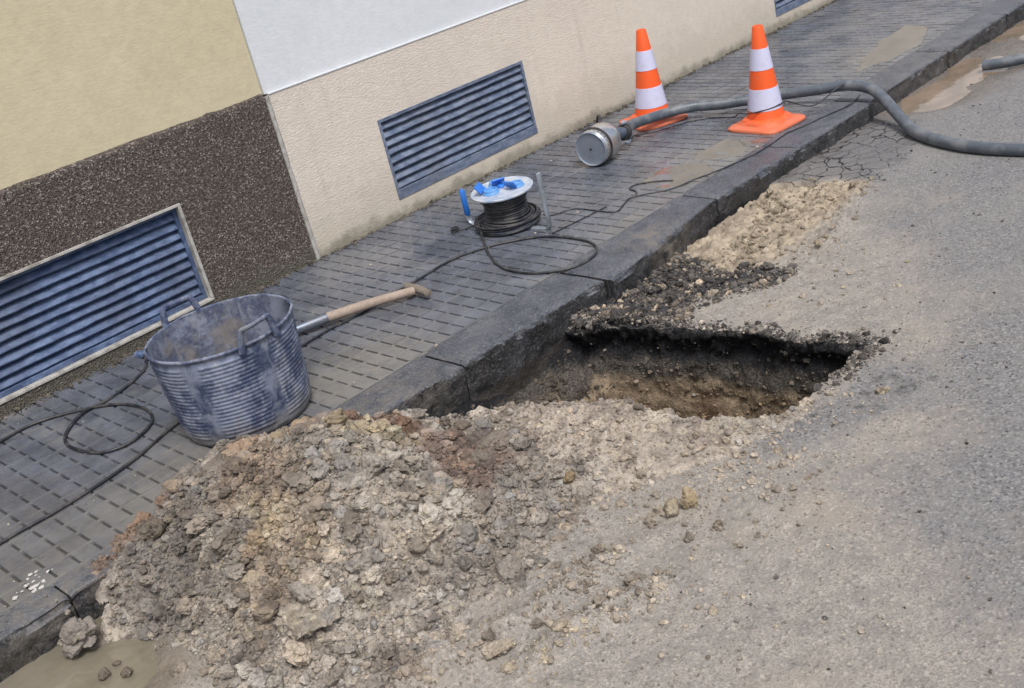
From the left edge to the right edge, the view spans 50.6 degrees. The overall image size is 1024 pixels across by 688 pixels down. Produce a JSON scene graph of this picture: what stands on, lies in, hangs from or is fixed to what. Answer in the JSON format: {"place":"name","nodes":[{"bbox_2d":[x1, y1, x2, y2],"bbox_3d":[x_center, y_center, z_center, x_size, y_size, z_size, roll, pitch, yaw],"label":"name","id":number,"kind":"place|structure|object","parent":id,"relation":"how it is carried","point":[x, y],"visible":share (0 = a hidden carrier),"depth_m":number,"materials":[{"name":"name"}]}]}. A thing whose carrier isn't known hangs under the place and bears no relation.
{"place":"outdoors","nodes":[
{"label":"outdoors","id":0,"kind":"place"},
{"bbox_2d":[0,0,996,613],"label":"pavement","id":1,"kind":"structure","parent":0,"point":[836,40],"depth_m":4.43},
{"bbox_2d":[12,569,52,599],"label":"plaster flakes","id":2,"kind":"object","parent":1,"relation":"on","point":[31,587],"visible":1,"depth_m":2.95,"materials":[{"name":"white paint"}]},
{"bbox_2d":[0,354,153,454],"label":"power cable","id":3,"kind":"object","parent":1,"relation":"on","point":[100,405],"visible":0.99,"depth_m":3.88,"materials":[{"name":"black rubber"}]},
{"bbox_2d":[132,351,143,358],"bbox_3d":[-1.480,0.043,4.310,0.067,0.032,0.031,-2,26,26],"label":"plug","id":4,"kind":"object","parent":1,"relation":"on","point":[138,354],"visible":0.76,"depth_m":4.30,"materials":[{"name":"blue plastic"}]},
{"bbox_2d":[0,0,315,416],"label":"house","id":5,"kind":"structure","parent":1,"relation":"on","point":[144,176],"depth_m":4.27,"materials":[{"name":"beige paint"}]},
{"bbox_2d":[143,294,310,446],"bbox_3d":[-0.921,0.065,3.563,0.505,0.397,0.489,12,35,42],"label":"rubber tub","id":6,"kind":"object","parent":1,"relation":"on","point":[231,369],"visible":1,"depth_m":3.45,"materials":[{"name":"grey rubber"}]},
{"bbox_2d":[0,217,597,544],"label":"reel cable","id":7,"kind":"object","parent":1,"relation":"on","point":[143,451],"visible":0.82,"depth_m":4.25,"materials":[{"name":"black rubber"}]},
{"bbox_2d":[296,283,430,333],"bbox_3d":[-0.777,-0.073,4.184,0.953,0.058,0.212,-21,24,-15],"label":"shovel","id":8,"kind":"object","parent":1,"relation":"on","point":[410,289],"visible":0.52,"depth_m":4.22,"materials":[{"name":"brown wood"}]},
{"bbox_2d":[0,0,839,420],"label":"wall foot dirt","id":9,"kind":"structure","parent":1,"relation":"on","point":[118,360],"depth_m":5.13,"materials":[{"name":"soil"}]},
{"bbox_2d":[4,95,837,617],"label":"paving crumbs","id":10,"kind":"object","parent":1,"relation":"on","point":[68,611],"visible":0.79,"depth_m":3.85,"materials":[{"name":"stone"}]},
{"bbox_2d":[450,225,473,232],"bbox_3d":[-0.197,-0.542,4.938,0.179,0.024,0.035,-19,23,-11],"label":"wire tangle","id":11,"kind":"object","parent":1,"relation":"on","point":[453,229],"visible":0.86,"depth_m":4.92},
{"bbox_2d":[459,172,551,236],"bbox_3d":[-0.039,-0.628,4.800,0.319,0.265,0.391,-17,23,-7],"label":"cable reel","id":12,"kind":"object","parent":1,"relation":"on","point":[509,209],"visible":1,"depth_m":4.75,"materials":[{"name":"black rubber"}]},
{"bbox_2d":[232,0,833,259],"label":"house","id":13,"kind":"structure","parent":1,"relation":"on","point":[383,113],"depth_m":5.35,"materials":[{"name":"beige paint"}]},
{"bbox_2d":[552,206,606,233],"bbox_3d":[0.298,-0.545,4.745,0.330,0.008,0.008,-29,27,-31],"label":"iron rod","id":14,"kind":"object","parent":1,"relation":"on","point":[579,220],"visible":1,"depth_m":4.74,"materials":[{"name":"metal"}]},
{"bbox_2d":[575,115,633,165],"bbox_3d":[0.493,-1.075,5.549,0.247,0.205,0.478,3,28,35],"label":"submersible pump","id":15,"kind":"object","parent":1,"relation":"on","point":[597,143],"visible":1,"depth_m":5.38,"materials":[{"name":"silver metal"}]},
{"bbox_2d":[629,180,672,194],"bbox_3d":[0.618,-0.727,4.983,0.222,0.015,0.129,-25,25,-25],"label":"cable loop","id":16,"kind":"object","parent":1,"relation":"on","point":[644,183],"visible":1,"depth_m":5.01,"materials":[{"name":"black rubber"}]},
{"bbox_2d":[619,28,687,130],"bbox_3d":[0.731,-1.450,5.860,0.304,0.500,0.304,-21,27,-18],"label":"traffic cone","id":17,"kind":"object","parent":1,"relation":"on","point":[650,97],"visible":0.77,"depth_m":5.83,"materials":[{"name":"orange plastic"}]},
{"bbox_2d":[642,162,713,187],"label":"puddle","id":18,"kind":"object","parent":1,"relation":"on","point":[666,173],"visible":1,"depth_m":5.04,"materials":[{"name":"liquid"}]},
{"bbox_2d":[543,94,859,215],"bbox_3d":[1.036,-0.909,5.144,1.984,0.051,0.250,-25,25,-23],"label":"pump cable","id":19,"kind":"object","parent":1,"relation":"on","point":[706,174],"visible":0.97,"depth_m":4.95,"materials":[{"name":"black rubber"}]},
{"bbox_2d":[694,140,763,160],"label":"puddle","id":20,"kind":"object","parent":1,"relation":"on","point":[732,150],"visible":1,"depth_m":5.25,"materials":[{"name":"liquid"}]},
{"bbox_2d":[633,83,843,135],"bbox_3d":[1.162,-1.188,5.578,1.063,0.091,0.331,-5,24,20],"label":"thin cable","id":21,"kind":"object","parent":1,"relation":"on","point":[744,113],"visible":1,"depth_m":5.53,"materials":[{"name":"black rubber"}]},
{"bbox_2d":[728,24,805,134],"bbox_3d":[1.244,-1.332,5.385,0.304,0.500,0.304,-29,30,-31],"label":"traffic cone","id":22,"kind":"object","parent":1,"relation":"on","point":[763,92],"visible":0.98,"depth_m":5.36,"materials":[{"name":"orange plastic"}]},
{"bbox_2d":[855,25,927,72],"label":"puddle","id":23,"kind":"object","parent":1,"relation":"on","point":[890,48],"visible":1,"depth_m":6.41,"materials":[{"name":"liquid"}]},
{"bbox_2d":[79,21,1023,687],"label":"road","id":24,"kind":"structure","parent":0,"point":[929,557],"depth_m":2.67,"materials":[{"name":"grey asphalt"}]},
{"bbox_2d":[0,615,158,687],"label":"puddle","id":25,"kind":"object","parent":24,"relation":"on","point":[53,668],"depth_m":2.76,"materials":[{"name":"liquid"}]},
{"bbox_2d":[57,615,97,657],"bbox_3d":[-1.119,0.747,2.801,0.092,0.094,0.101,1,27,32],"label":"clod","id":26,"kind":"object","parent":25,"relation":"on","point":[77,635],"visible":1,"depth_m":2.78,"materials":[{"name":"soil"}]},
{"bbox_2d":[98,667,110,680],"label":"clod","id":27,"kind":"object","parent":25,"relation":"on","point":[104,673],"visible":1,"depth_m":2.69,"materials":[{"name":"soil"}]},
{"bbox_2d":[112,660,120,665],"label":"clod","id":28,"kind":"object","parent":25,"relation":"on","point":[116,663],"visible":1,"depth_m":2.73,"materials":[{"name":"soil"}]},
{"bbox_2d":[120,666,132,677],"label":"clod","id":29,"kind":"object","parent":25,"relation":"on","point":[126,671],"visible":1,"depth_m":2.68,"materials":[{"name":"soil"}]},
{"bbox_2d":[86,398,807,687],"bbox_3d":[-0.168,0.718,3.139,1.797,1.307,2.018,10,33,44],"label":"spoil heap","id":30,"kind":"object","parent":24,"relation":"on","point":[677,460],"visible":0.32,"depth_m":2.83,"materials":[{"name":"soil"}]},
{"bbox_2d":[161,479,184,493],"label":"clod","id":31,"kind":"object","parent":30,"relation":"on","point":[170,485],"visible":0.38,"depth_m":3.05,"materials":[{"name":"soil"}]},
{"bbox_2d":[173,461,194,478],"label":"clod","id":32,"kind":"object","parent":30,"relation":"on","point":[184,471],"visible":0.23,"depth_m":3.19,"materials":[{"name":"soil"}]},
{"bbox_2d":[225,435,259,455],"bbox_3d":[-0.775,0.310,3.144,0.129,0.084,0.126,10,33,44],"label":"clod","id":33,"kind":"object","parent":30,"relation":"on","point":[243,443],"visible":0.39,"depth_m":3.11,"materials":[{"name":"soil"}]},
{"bbox_2d":[274,601,341,639],"bbox_3d":[-0.482,0.623,2.507,0.157,0.052,0.211,-22,24,-18],"label":"clod","id":34,"kind":"object","parent":30,"relation":"on","point":[294,618],"visible":0.57,"depth_m":2.46,"materials":[{"name":"soil"}]},
{"bbox_2d":[439,416,450,426],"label":"clod","id":35,"kind":"object","parent":30,"relation":"on","point":[445,420],"visible":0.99,"depth_m":3.23,"materials":[{"name":"soil"}]},
{"bbox_2d":[87,397,816,687],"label":"heap clods","id":36,"kind":"object","parent":30,"relation":"on","point":[214,464],"visible":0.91,"depth_m":2.67,"materials":[{"name":"soil"}]},
{"bbox_2d":[453,419,471,430],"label":"clod","id":37,"kind":"object","parent":30,"relation":"on","point":[461,424],"visible":0.6,"depth_m":3.16,"materials":[{"name":"soil"}]},
{"bbox_2d":[470,449,491,467],"bbox_3d":[-0.081,0.326,2.970,0.068,0.072,0.061,-11,23,8],"label":"clod","id":38,"kind":"object","parent":30,"relation":"on","point":[478,456],"visible":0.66,"depth_m":2.95,"materials":[{"name":"soil"}]},
{"bbox_2d":[473,430,510,453],"bbox_3d":[-0.058,0.281,3.050,0.124,0.047,0.108,-31,28,-35],"label":"clod","id":39,"kind":"object","parent":30,"relation":"on","point":[483,442],"visible":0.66,"depth_m":3.04,"materials":[{"name":"soil"}]},
{"bbox_2d":[563,470,575,483],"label":"stone","id":40,"kind":"object","parent":30,"relation":"on","point":[569,477],"visible":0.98,"depth_m":2.93,"materials":[{"name":"beige stone"}]},
{"bbox_2d":[481,637,516,659],"bbox_3d":[-0.028,0.670,2.395,0.082,0.030,0.062,-16,23,-4],"label":"stone","id":41,"kind":"object","parent":24,"relation":"on","point":[494,648],"visible":1,"depth_m":2.38,"materials":[{"name":"stone"}]},
{"bbox_2d":[0,0,1023,681],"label":"kerb","id":42,"kind":"structure","parent":24,"relation":"on","point":[492,352],"depth_m":4.09,"materials":[{"name":"stone"}]},
{"bbox_2d":[137,206,974,687],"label":"gravel","id":43,"kind":"structure","parent":24,"relation":"on","point":[561,622],"depth_m":2.61,"materials":[{"name":"beige gravel"}]},
{"bbox_2d":[444,326,866,419],"bbox_3d":[0.485,0.536,3.554,1.384,0.875,1.208,10,33,44],"label":"pit","id":44,"kind":"object","parent":24,"relation":"in","point":[741,352],"visible":0.09,"depth_m":3.78,"materials":[{"name":"soil"}]},
{"bbox_2d":[460,349,626,414],"bbox_3d":[0.273,0.475,3.782,0.559,0.767,0.856,10,33,44],"label":"bank rubble","id":45,"kind":"object","parent":44,"relation":"in","point":[563,395],"visible":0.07,"depth_m":3.94,"materials":[{"name":"soil"}]},
{"bbox_2d":[578,337,842,419],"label":"pit wall stones","id":46,"kind":"object","parent":44,"relation":"in","point":[752,407],"visible":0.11,"depth_m":3.77,"materials":[{"name":"stone"}]},
{"bbox_2d":[664,497,679,517],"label":"stone","id":47,"kind":"object","parent":24,"relation":"on","point":[671,506],"visible":1,"depth_m":2.72,"materials":[{"name":"beige stone"}]},
{"bbox_2d":[571,252,797,327],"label":"broken asphalt","id":48,"kind":"structure","parent":24,"relation":"on","point":[654,300],"depth_m":4.01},
{"bbox_2d":[680,486,697,508],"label":"stone","id":49,"kind":"object","parent":24,"relation":"on","point":[689,498],"visible":1,"depth_m":2.72,"materials":[{"name":"beige stone"}]},
{"bbox_2d":[568,311,909,392],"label":"lip crumbs","id":50,"kind":"object","parent":24,"relation":"on","point":[853,338],"visible":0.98,"depth_m":3.45,"materials":[{"name":"concrete"}]},
{"bbox_2d":[471,42,1023,673],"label":"grit","id":51,"kind":"object","parent":24,"relation":"on","point":[737,620],"visible":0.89,"depth_m":3.03,"materials":[{"name":"gravel"}]},
{"bbox_2d":[672,177,877,277],"bbox_3d":[1.134,-0.492,4.448,0.610,0.106,1.090,10,33,44],"label":"limestone rubble","id":52,"kind":"object","parent":24,"relation":"on","point":[783,232],"visible":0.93,"depth_m":4.55,"materials":[{"name":"beige stone"}]},
{"bbox_2d":[627,80,1023,156],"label":"drain hose","id":53,"kind":"object","parent":24,"relation":"on","point":[905,123],"visible":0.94,"depth_m":5.44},
{"bbox_2d":[900,20,1023,113],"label":"puddle","id":54,"kind":"object","parent":24,"relation":"on","point":[950,88],"depth_m":5.82,"materials":[{"name":"brown liquid"}]},
{"bbox_2d":[982,53,1023,70],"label":"hose end","id":55,"kind":"object","parent":24,"relation":"on","point":[1003,62],"visible":1,"depth_m":5.82,"materials":[{"name":"grey plastic"}]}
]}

